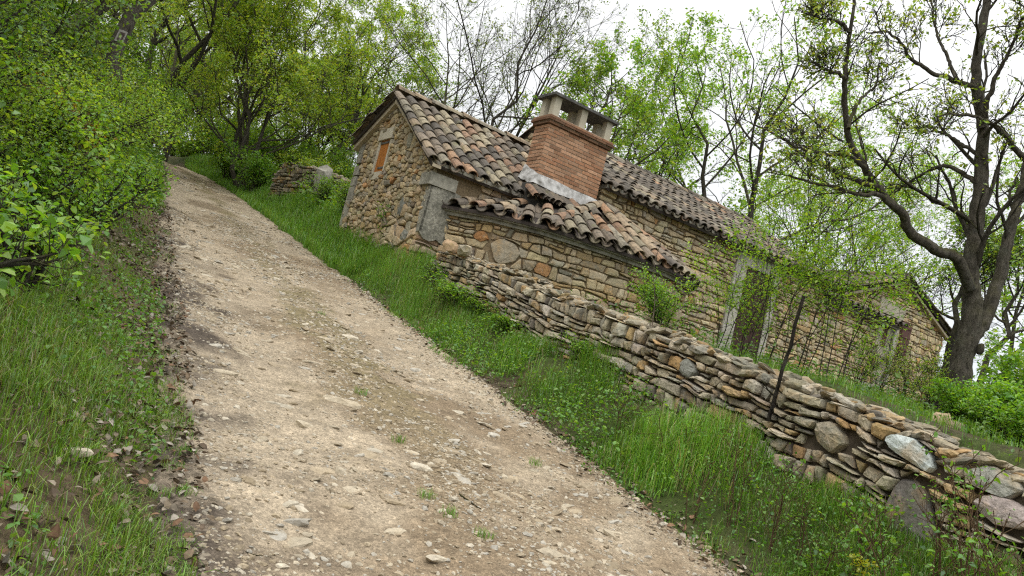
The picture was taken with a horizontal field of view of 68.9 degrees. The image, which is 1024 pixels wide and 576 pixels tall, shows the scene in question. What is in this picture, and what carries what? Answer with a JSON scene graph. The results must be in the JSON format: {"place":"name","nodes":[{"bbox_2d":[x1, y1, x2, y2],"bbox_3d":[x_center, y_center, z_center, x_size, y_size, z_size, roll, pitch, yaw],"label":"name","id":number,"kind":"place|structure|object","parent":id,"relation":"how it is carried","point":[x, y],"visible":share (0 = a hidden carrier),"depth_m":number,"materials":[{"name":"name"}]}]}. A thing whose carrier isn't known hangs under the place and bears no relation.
{"place":"outdoors","nodes":[
{"label":"outdoors","id":0,"kind":"place"},
{"bbox_2d":[146,161,734,575],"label":"gravel track","id":1,"kind":"structure","parent":0,"point":[328,531],"depth_m":4.95,"materials":[{"name":"beige gravel"}]},
{"bbox_2d":[0,153,1023,575],"bbox_3d":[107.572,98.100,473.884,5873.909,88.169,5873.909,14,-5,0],"label":"ground","id":2,"kind":"structure","parent":0,"point":[994,450],"depth_m":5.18,"materials":[{"name":"green plant"}]},
{"bbox_2d":[0,33,44,147],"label":"shrub","id":3,"kind":"object","parent":2,"relation":"on","point":[2,81],"visible":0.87,"depth_m":4.42,"materials":[{"name":"green plant"}]},
{"bbox_2d":[0,110,60,249],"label":"bramble","id":4,"kind":"object","parent":2,"relation":"on","point":[23,195],"visible":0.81,"depth_m":3.63,"materials":[{"name":"green plant"}]},
{"bbox_2d":[0,0,67,81],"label":"shrub","id":5,"kind":"object","parent":2,"relation":"on","point":[30,34],"visible":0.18,"depth_m":6.36,"materials":[{"name":"green plant"}]},
{"bbox_2d":[0,77,69,168],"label":"shrub","id":6,"kind":"object","parent":2,"relation":"on","point":[8,124],"visible":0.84,"depth_m":4.74,"materials":[{"name":"green plant"}]},
{"bbox_2d":[0,0,79,104],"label":"shrub","id":7,"kind":"object","parent":2,"relation":"on","point":[9,15],"visible":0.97,"depth_m":4.63,"materials":[{"name":"green plant"}]},
{"bbox_2d":[0,99,80,219],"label":"bramble","id":8,"kind":"object","parent":2,"relation":"on","point":[28,164],"visible":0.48,"depth_m":5.10,"materials":[{"name":"green plant"}]},
{"bbox_2d":[0,175,99,308],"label":"bramble","id":9,"kind":"object","parent":2,"relation":"on","point":[7,266],"visible":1,"depth_m":2.94,"materials":[{"name":"green plant"}]},
{"bbox_2d":[0,20,100,129],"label":"shrub","id":10,"kind":"object","parent":2,"relation":"on","point":[13,81],"visible":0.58,"depth_m":5.14,"materials":[{"name":"green plant"}]},
{"bbox_2d":[0,149,110,297],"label":"bramble","id":11,"kind":"object","parent":2,"relation":"on","point":[40,251],"visible":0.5,"depth_m":4.17,"materials":[{"name":"green plant"}]},
{"bbox_2d":[5,105,105,194],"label":"shrub","id":12,"kind":"object","parent":2,"relation":"on","point":[59,150],"visible":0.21,"depth_m":5.73,"materials":[{"name":"green plant"}]},
{"bbox_2d":[18,141,97,230],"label":"bramble","id":13,"kind":"object","parent":2,"relation":"on","point":[56,183],"visible":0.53,"depth_m":5.16,"materials":[{"name":"green plant"}]},
{"bbox_2d":[6,56,116,160],"bbox_3d":[-4.010,-1.279,6.233,1.098,1.131,1.152,10,-7,41],"label":"shrub","id":14,"kind":"object","parent":2,"relation":"on","point":[88,123],"visible":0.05,"depth_m":6.24,"materials":[{"name":"green plant"}]},
{"bbox_2d":[5,124,119,222],"bbox_3d":[-3.537,-0.864,5.669,0.848,0.981,0.704,16,-6,-26],"label":"shrub","id":15,"kind":"object","parent":2,"relation":"on","point":[103,151],"visible":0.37,"depth_m":5.83,"materials":[{"name":"green plant"}]},
{"bbox_2d":[6,31,118,118],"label":"shrub","id":16,"kind":"object","parent":2,"relation":"on","point":[84,80],"visible":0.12,"depth_m":6.98,"materials":[{"name":"green plant"}]},
{"bbox_2d":[2,69,130,180],"bbox_3d":[-3.753,-1.219,5.968,1.054,1.185,1.218,15,-5,-7],"label":"shrub","id":17,"kind":"object","parent":2,"relation":"on","point":[61,133],"visible":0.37,"depth_m":5.95,"materials":[{"name":"green plant"}]},
{"bbox_2d":[12,22,120,97],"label":"shrub","id":18,"kind":"object","parent":2,"relation":"on","point":[97,69],"visible":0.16,"depth_m":8.43,"materials":[{"name":"green plant"}]},
{"bbox_2d":[5,47,145,179],"bbox_3d":[-4.290,-1.464,7.064,1.275,1.255,1.363,14,-5,0],"label":"shrub","id":19,"kind":"object","parent":2,"relation":"on","point":[127,141],"visible":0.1,"depth_m":7.28,"materials":[{"name":"green plant"}]},
{"bbox_2d":[32,156,137,243],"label":"bramble","id":20,"kind":"object","parent":2,"relation":"on","point":[87,202],"visible":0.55,"depth_m":5.53,"materials":[{"name":"green plant"}]},
{"bbox_2d":[13,0,181,87],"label":"shrub","id":21,"kind":"object","parent":2,"relation":"on","point":[76,7],"visible":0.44,"depth_m":8.21,"materials":[{"name":"green plant"}]},
{"bbox_2d":[60,137,134,204],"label":"bramble","id":22,"kind":"object","parent":2,"relation":"on","point":[120,165],"visible":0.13,"depth_m":7.25,"materials":[{"name":"green plant"}]},
{"bbox_2d":[36,34,164,123],"bbox_3d":[-5.449,-2.297,9.259,1.781,1.419,1.455,19,-7,-43],"label":"shrub","id":23,"kind":"object","parent":2,"relation":"on","point":[127,96],"visible":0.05,"depth_m":9.45,"materials":[{"name":"green plant"}]},
{"bbox_2d":[0,150,215,575],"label":"grass","id":24,"kind":"structure","parent":2,"relation":"on","point":[43,321],"depth_m":3.24,"materials":[{"name":"green plant"}]},
{"bbox_2d":[53,9,163,83],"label":"shrub","id":25,"kind":"object","parent":2,"relation":"on","point":[141,49],"visible":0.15,"depth_m":20.37,"materials":[{"name":"green plant"}]},
{"bbox_2d":[65,156,165,238],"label":"bramble","id":26,"kind":"object","parent":2,"relation":"on","point":[116,189],"visible":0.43,"depth_m":6.82,"materials":[{"name":"green plant"}]},
{"bbox_2d":[84,150,157,231],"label":"bramble","id":27,"kind":"object","parent":2,"relation":"on","point":[134,207],"visible":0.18,"depth_m":7.66,"materials":[{"name":"green plant"}]},
{"bbox_2d":[68,32,181,147],"bbox_3d":[-5.769,-2.545,10.543,1.883,1.900,1.843,9,-7,46],"label":"shrub","id":28,"kind":"object","parent":2,"relation":"on","point":[134,83],"visible":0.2,"depth_m":10.55,"materials":[{"name":"green plant"}]},
{"bbox_2d":[62,74,197,163],"bbox_3d":[-4.484,-1.717,8.259,1.906,1.495,1.618,14,-5,0],"label":"shrub","id":29,"kind":"object","parent":2,"relation":"on","point":[140,123],"visible":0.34,"depth_m":8.35,"materials":[{"name":"green plant"}]},
{"bbox_2d":[102,0,158,124],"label":"oak tree","id":30,"kind":"object","parent":2,"relation":"on","point":[124,31],"visible":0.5,"depth_m":14.31,"materials":[{"name":"brown plant"}]},
{"bbox_2d":[106,145,179,217],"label":"bramble","id":31,"kind":"object","parent":2,"relation":"on","point":[152,181],"visible":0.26,"depth_m":9.01,"materials":[{"name":"green plant"}]},
{"bbox_2d":[89,64,199,151],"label":"shrub","id":32,"kind":"object","parent":2,"relation":"on","point":[178,92],"visible":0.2,"depth_m":18.91,"materials":[{"name":"green plant"}]},
{"bbox_2d":[113,0,185,46],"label":"oak tree","id":33,"kind":"object","parent":2,"relation":"on","point":[160,11],"visible":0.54,"depth_m":17.31,"materials":[{"name":"green plant"}]},
{"bbox_2d":[93,58,206,151],"bbox_3d":[-6.719,-2.864,13.159,1.819,1.774,2.226,12,-5,23],"label":"shrub","id":34,"kind":"object","parent":2,"relation":"on","point":[167,127],"visible":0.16,"depth_m":13.46,"materials":[{"name":"green plant"}]},
{"bbox_2d":[124,148,178,202],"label":"bramble","id":35,"kind":"object","parent":2,"relation":"on","point":[146,172],"visible":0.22,"depth_m":9.94,"materials":[{"name":"green plant"}]},
{"bbox_2d":[70,0,240,114],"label":"oak tree","id":36,"kind":"object","parent":2,"relation":"on","point":[160,54],"visible":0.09,"depth_m":37.22,"materials":[{"name":"green plant"}]},
{"bbox_2d":[99,0,213,51],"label":"oak tree","id":37,"kind":"object","parent":2,"relation":"on","point":[145,22],"visible":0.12,"depth_m":28.21,"materials":[{"name":"green plant"}]},
{"bbox_2d":[101,0,245,94],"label":"oak tree","id":38,"kind":"object","parent":2,"relation":"on","point":[154,42],"visible":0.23,"depth_m":30.20,"materials":[{"name":"green plant"}]},
{"bbox_2d":[172,114,208,156],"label":"shrub","id":39,"kind":"object","parent":2,"relation":"on","point":[189,149],"visible":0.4,"depth_m":39.51,"materials":[{"name":"green plant"}]},
{"bbox_2d":[147,0,239,147],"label":"oak tree","id":40,"kind":"object","parent":2,"relation":"on","point":[204,41],"visible":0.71,"depth_m":24.18,"materials":[{"name":"brown plant"}]},
{"bbox_2d":[133,0,290,161],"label":"oak tree","id":41,"kind":"object","parent":2,"relation":"on","point":[166,155],"visible":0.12,"depth_m":33.15,"materials":[{"name":"green plant"}]},
{"bbox_2d":[152,7,289,155],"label":"oak tree","id":42,"kind":"object","parent":2,"relation":"on","point":[203,150],"visible":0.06,"depth_m":39.08,"materials":[{"name":"green plant"}]},
{"bbox_2d":[191,94,256,156],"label":"shrub","id":43,"kind":"object","parent":2,"relation":"on","point":[202,131],"visible":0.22,"depth_m":33.65,"materials":[{"name":"green plant"}]},
{"bbox_2d":[196,129,265,178],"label":"shrub","id":44,"kind":"object","parent":2,"relation":"on","point":[225,163],"visible":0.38,"depth_m":26.86,"materials":[{"name":"green plant"}]},
{"bbox_2d":[218,138,283,192],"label":"shrub","id":45,"kind":"object","parent":2,"relation":"on","point":[256,170],"visible":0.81,"depth_m":23.33,"materials":[{"name":"green plant"}]},
{"bbox_2d":[227,119,282,160],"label":"shrub","id":46,"kind":"object","parent":2,"relation":"on","point":[254,136],"visible":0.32,"depth_m":28.93,"materials":[{"name":"green plant"}]},
{"bbox_2d":[158,0,393,188],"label":"oak tree","id":47,"kind":"object","parent":2,"relation":"on","point":[249,18],"visible":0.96,"depth_m":24.41,"materials":[{"name":"green plant"}]},
{"bbox_2d":[256,123,315,169],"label":"shrub","id":48,"kind":"object","parent":2,"relation":"on","point":[277,142],"visible":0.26,"depth_m":29.50,"materials":[{"name":"green plant"}]},
{"bbox_2d":[218,36,395,159],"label":"oak tree","id":49,"kind":"object","parent":2,"relation":"on","point":[351,74],"visible":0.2,"depth_m":29.65,"materials":[{"name":"green plant"}]},
{"bbox_2d":[268,162,350,206],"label":"ruined wall","id":50,"kind":"structure","parent":2,"relation":"on","point":[282,179],"depth_m":21.27,"materials":[{"name":"stone"}]},
{"bbox_2d":[283,147,347,174],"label":"shrub","id":51,"kind":"object","parent":2,"relation":"on","point":[322,163],"visible":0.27,"depth_m":21.51,"materials":[{"name":"green plant"}]},
{"bbox_2d":[302,171,350,204],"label":"shrub","id":52,"kind":"object","parent":2,"relation":"on","point":[327,190],"visible":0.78,"depth_m":18.47,"materials":[{"name":"green plant"}]},
{"bbox_2d":[296,135,357,174],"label":"shrub","id":53,"kind":"object","parent":2,"relation":"on","point":[336,152],"visible":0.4,"depth_m":25.64,"materials":[{"name":"green plant"}]},
{"bbox_2d":[268,0,444,166],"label":"oak tree","id":54,"kind":"object","parent":2,"relation":"on","point":[402,12],"visible":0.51,"depth_m":28.91,"materials":[{"name":"green plant"}]},
{"bbox_2d":[0,185,769,575],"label":"leaf litter","id":55,"kind":"object","parent":2,"relation":"on","point":[56,529],"visible":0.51,"depth_m":4.30,"materials":[{"name":"brown plant"}]},
{"bbox_2d":[352,30,463,115],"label":"oak tree","id":56,"kind":"object","parent":2,"relation":"on","point":[424,61],"visible":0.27,"depth_m":30.64,"materials":[{"name":"green plant"}]},
{"bbox_2d":[165,173,716,575],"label":"embedded rubble","id":57,"kind":"object","parent":2,"relation":"on","point":[297,541],"visible":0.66,"depth_m":5.37,"materials":[{"name":"stone"}]},
{"bbox_2d":[409,269,485,308],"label":"bramble","id":58,"kind":"object","parent":2,"relation":"on","point":[449,289],"visible":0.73,"depth_m":10.27,"materials":[{"name":"green plant"}]},
{"bbox_2d":[300,0,637,176],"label":"oak tree","id":59,"kind":"object","parent":2,"relation":"on","point":[538,22],"visible":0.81,"depth_m":25.86,"materials":[{"name":"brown plant"}]},
{"bbox_2d":[0,138,1023,575],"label":"weeds","id":60,"kind":"object","parent":2,"relation":"on","point":[142,152],"visible":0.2,"depth_m":6.54,"materials":[{"name":"green plant"}]},
{"bbox_2d":[546,328,603,362],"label":"bramble","id":61,"kind":"object","parent":2,"relation":"on","point":[573,343],"visible":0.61,"depth_m":8.07,"materials":[{"name":"green plant"}]},
{"bbox_2d":[507,5,685,173],"bbox_3d":[2.347,-4.850,24.066,5.606,9.940,4.815,14,-5,0],"label":"oak tree","id":62,"kind":"object","parent":2,"relation":"on","point":[597,71],"visible":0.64,"depth_m":24.23,"materials":[{"name":"green plant"}]},
{"bbox_2d":[523,40,711,188],"bbox_3d":[3.498,-3.905,26.174,5.913,8.757,8.110,13,-5,11],"label":"oak tree","id":63,"kind":"object","parent":2,"relation":"on","point":[642,107],"visible":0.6,"depth_m":25.01,"materials":[{"name":"green plant"}]},
{"bbox_2d":[339,84,951,405],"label":"stone house","id":64,"kind":"structure","parent":2,"relation":"on","point":[573,205],"depth_m":13.99,"materials":[{"name":"stone"}]},
{"bbox_2d":[370,127,394,179],"bbox_3d":[-2.544,-2.623,14.666,0.085,1.040,0.660,17,-6,-32],"label":"window","id":65,"kind":"structure","parent":64,"relation":"in","point":[386,138],"depth_m":14.64,"materials":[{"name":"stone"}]},
{"bbox_2d":[717,248,782,358],"bbox_3d":[5.354,0.570,16.874,1.540,2.620,0.120,17,-6,-32],"label":"door","id":66,"kind":"structure","parent":64,"relation":"in","point":[748,337],"depth_m":16.84,"materials":[{"name":"grey wood"}]},
{"bbox_2d":[878,297,911,356],"bbox_3d":[12.026,1.295,23.558,1.844,1.600,0.170,17,-6,-32],"label":"window","id":67,"kind":"structure","parent":64,"relation":"in","point":[907,333],"depth_m":23.72,"materials":[{"name":"stone"}]},
{"bbox_2d":[624,262,705,327],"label":"bush","id":68,"kind":"object","parent":2,"relation":"on","point":[647,291],"visible":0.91,"depth_m":10.35,"materials":[{"name":"green plant"}]},
{"bbox_2d":[665,452,726,524],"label":"seedling","id":69,"kind":"object","parent":2,"relation":"on","point":[704,482],"visible":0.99,"depth_m":5.32,"materials":[{"name":"green plant"}]},
{"bbox_2d":[603,35,800,222],"bbox_3d":[6.474,-4.258,30.744,6.843,11.014,7.622,15,-5,-12],"label":"oak tree","id":70,"kind":"object","parent":2,"relation":"on","point":[637,58],"visible":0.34,"depth_m":29.69,"materials":[{"name":"green plant"}]},
{"bbox_2d":[432,251,1023,575],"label":"dry stone wall","id":71,"kind":"structure","parent":2,"relation":"on","point":[831,432],"depth_m":5.92,"materials":[{"name":"beige stone"}]},
{"bbox_2d":[674,216,792,350],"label":"sapling","id":72,"kind":"object","parent":2,"relation":"on","point":[716,284],"visible":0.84,"depth_m":9.09,"materials":[{"name":"green plant"}]},
{"bbox_2d":[712,422,772,528],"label":"seedling","id":73,"kind":"object","parent":2,"relation":"on","point":[735,468],"visible":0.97,"depth_m":5.27,"materials":[{"name":"green plant"}]},
{"bbox_2d":[703,185,846,356],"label":"sapling","id":74,"kind":"object","parent":2,"relation":"on","point":[756,265],"visible":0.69,"depth_m":8.94,"materials":[{"name":"green plant"}]},
{"bbox_2d":[751,453,815,552],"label":"seedling","id":75,"kind":"object","parent":2,"relation":"on","point":[781,504],"visible":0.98,"depth_m":4.93,"materials":[{"name":"green plant"}]},
{"bbox_2d":[761,295,810,440],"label":"dead stem","id":76,"kind":"object","parent":2,"relation":"on","point":[792,343],"visible":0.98,"depth_m":6.04,"materials":[{"name":"brown wood"}]},
{"bbox_2d":[622,0,969,251],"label":"oak tree","id":77,"kind":"object","parent":2,"relation":"on","point":[708,22],"visible":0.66,"depth_m":25.90,"materials":[{"name":"green plant"}]},
{"bbox_2d":[702,167,902,362],"bbox_3d":[3.058,-0.083,8.714,2.406,2.334,1.800,17,-6,-32],"label":"sapling","id":78,"kind":"object","parent":2,"relation":"on","point":[831,275],"visible":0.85,"depth_m":8.56,"materials":[{"name":"green plant"}]},
{"bbox_2d":[789,478,826,559],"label":"seedling","id":79,"kind":"object","parent":2,"relation":"on","point":[804,511],"visible":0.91,"depth_m":4.88,"materials":[{"name":"green plant"}]},
{"bbox_2d":[780,507,860,575],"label":"seedling","id":80,"kind":"object","parent":2,"relation":"on","point":[821,537],"visible":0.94,"depth_m":4.53,"materials":[{"name":"green plant"}]},
{"bbox_2d":[620,322,1023,464],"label":"grass","id":81,"kind":"structure","parent":2,"relation":"on","point":[916,409],"depth_m":6.59,"materials":[{"name":"green plant"}]},
{"bbox_2d":[730,152,939,375],"bbox_3d":[4.068,-0.169,9.581,2.568,3.040,2.263,12,-5,17],"label":"sapling","id":82,"kind":"object","parent":2,"relation":"on","point":[862,238],"visible":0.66,"depth_m":9.44,"materials":[{"name":"green plant"}]},
{"bbox_2d":[728,74,962,281],"bbox_3d":[14.331,-2.188,34.859,11.003,12.204,12.321,13,-5,15],"label":"oak tree","id":83,"kind":"object","parent":2,"relation":"on","point":[812,203],"visible":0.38,"depth_m":31.94,"materials":[{"name":"green plant"}]},
{"bbox_2d":[820,483,897,569],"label":"seedling","id":84,"kind":"object","parent":2,"relation":"on","point":[853,510],"visible":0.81,"depth_m":4.59,"materials":[{"name":"green plant"}]},
{"bbox_2d":[776,175,950,380],"bbox_3d":[3.672,-0.027,8.179,1.554,2.508,1.838,14,-5,0],"label":"sapling","id":85,"kind":"object","parent":2,"relation":"on","point":[864,288],"visible":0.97,"depth_m":8.03,"materials":[{"name":"green plant"}]},
{"bbox_2d":[828,316,907,391],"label":"bush","id":86,"kind":"object","parent":2,"relation":"on","point":[867,350],"visible":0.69,"depth_m":10.40,"materials":[{"name":"green plant"}]},
{"bbox_2d":[725,0,1023,412],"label":"oak tree","id":87,"kind":"object","parent":2,"relation":"on","point":[978,311],"visible":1,"depth_m":8.26,"materials":[{"name":"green plant"}]},
{"bbox_2d":[858,336,916,397],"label":"bush","id":88,"kind":"object","parent":2,"relation":"on","point":[888,362],"visible":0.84,"depth_m":9.19,"materials":[{"name":"green plant"}]},
{"bbox_2d":[763,89,1023,318],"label":"oak tree","id":89,"kind":"object","parent":2,"relation":"on","point":[919,216],"visible":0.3,"depth_m":34.83,"materials":[{"name":"green plant"}]},
{"bbox_2d":[778,132,1013,341],"bbox_3d":[18.542,0.238,34.643,11.972,13.628,8.371,14,-5,0],"label":"oak tree","id":90,"kind":"object","parent":2,"relation":"on","point":[910,243],"visible":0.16,"depth_m":35.14,"materials":[{"name":"green plant"}]},
{"bbox_2d":[872,324,949,406],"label":"bush","id":91,"kind":"object","parent":2,"relation":"on","point":[904,379],"visible":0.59,"depth_m":10.56,"materials":[{"name":"green plant"}]},
{"bbox_2d":[848,494,990,575],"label":"seedling","id":92,"kind":"object","parent":2,"relation":"on","point":[893,541],"visible":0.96,"depth_m":4.17,"materials":[{"name":"green plant"}]},
{"bbox_2d":[912,472,978,575],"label":"seedling","id":93,"kind":"object","parent":2,"relation":"on","point":[939,523],"visible":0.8,"depth_m":4.32,"materials":[{"name":"green plant"}]},
{"bbox_2d":[898,324,995,408],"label":"bush","id":94,"kind":"object","parent":2,"relation":"on","point":[930,370],"visible":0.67,"depth_m":9.46,"materials":[{"name":"green plant"}]},
{"bbox_2d":[891,197,1023,411],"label":"oak tree","id":95,"kind":"object","parent":2,"relation":"on","point":[960,233],"visible":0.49,"depth_m":11.19,"materials":[{"name":"green plant"}]},
{"bbox_2d":[921,373,1002,432],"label":"bush","id":96,"kind":"object","parent":2,"relation":"on","point":[944,396],"visible":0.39,"depth_m":7.60,"materials":[{"name":"green plant"}]},
{"bbox_2d":[910,427,1023,575],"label":"seedling","id":97,"kind":"object","parent":2,"relation":"on","point":[970,487],"visible":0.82,"depth_m":4.24,"materials":[{"name":"green plant"}]},
{"bbox_2d":[920,474,1023,575],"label":"seedling","id":98,"kind":"object","parent":2,"relation":"on","point":[954,508],"visible":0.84,"depth_m":4.11,"materials":[{"name":"green plant"}]},
{"bbox_2d":[944,143,1023,366],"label":"oak tree","id":99,"kind":"object","parent":2,"relation":"on","point":[1005,293],"visible":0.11,"depth_m":19.78,"materials":[{"name":"green plant"}]},
{"bbox_2d":[945,220,1023,384],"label":"oak tree","id":100,"kind":"object","parent":2,"relation":"on","point":[1019,241],"visible":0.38,"depth_m":14.16,"materials":[{"name":"green plant"}]},
{"bbox_2d":[951,381,1022,439],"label":"bush","id":101,"kind":"object","parent":2,"relation":"on","point":[967,392],"visible":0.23,"depth_m":7.24,"materials":[{"name":"green plant"}]},
{"bbox_2d":[951,510,1023,575],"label":"seedling","id":102,"kind":"object","parent":2,"relation":"on","point":[986,565],"visible":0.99,"depth_m":3.80,"materials":[{"name":"green plant"}]},
{"bbox_2d":[960,384,1023,447],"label":"bush","id":103,"kind":"object","parent":2,"relation":"on","point":[1017,421],"visible":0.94,"depth_m":6.06,"materials":[{"name":"green plant"}]},
{"bbox_2d":[964,379,1023,445],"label":"bush","id":104,"kind":"object","parent":2,"relation":"on","point":[1008,395],"visible":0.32,"depth_m":6.93,"materials":[{"name":"green plant"}]},
{"bbox_2d":[976,328,1023,393],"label":"bush","id":105,"kind":"object","parent":2,"relation":"on","point":[1014,361],"visible":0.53,"depth_m":9.22,"materials":[{"name":"green plant"}]},
{"bbox_2d":[57,0,1023,385],"label":"sky","id":106,"kind":"structure","parent":0,"point":[932,56],"materials":[{"name":"white"}]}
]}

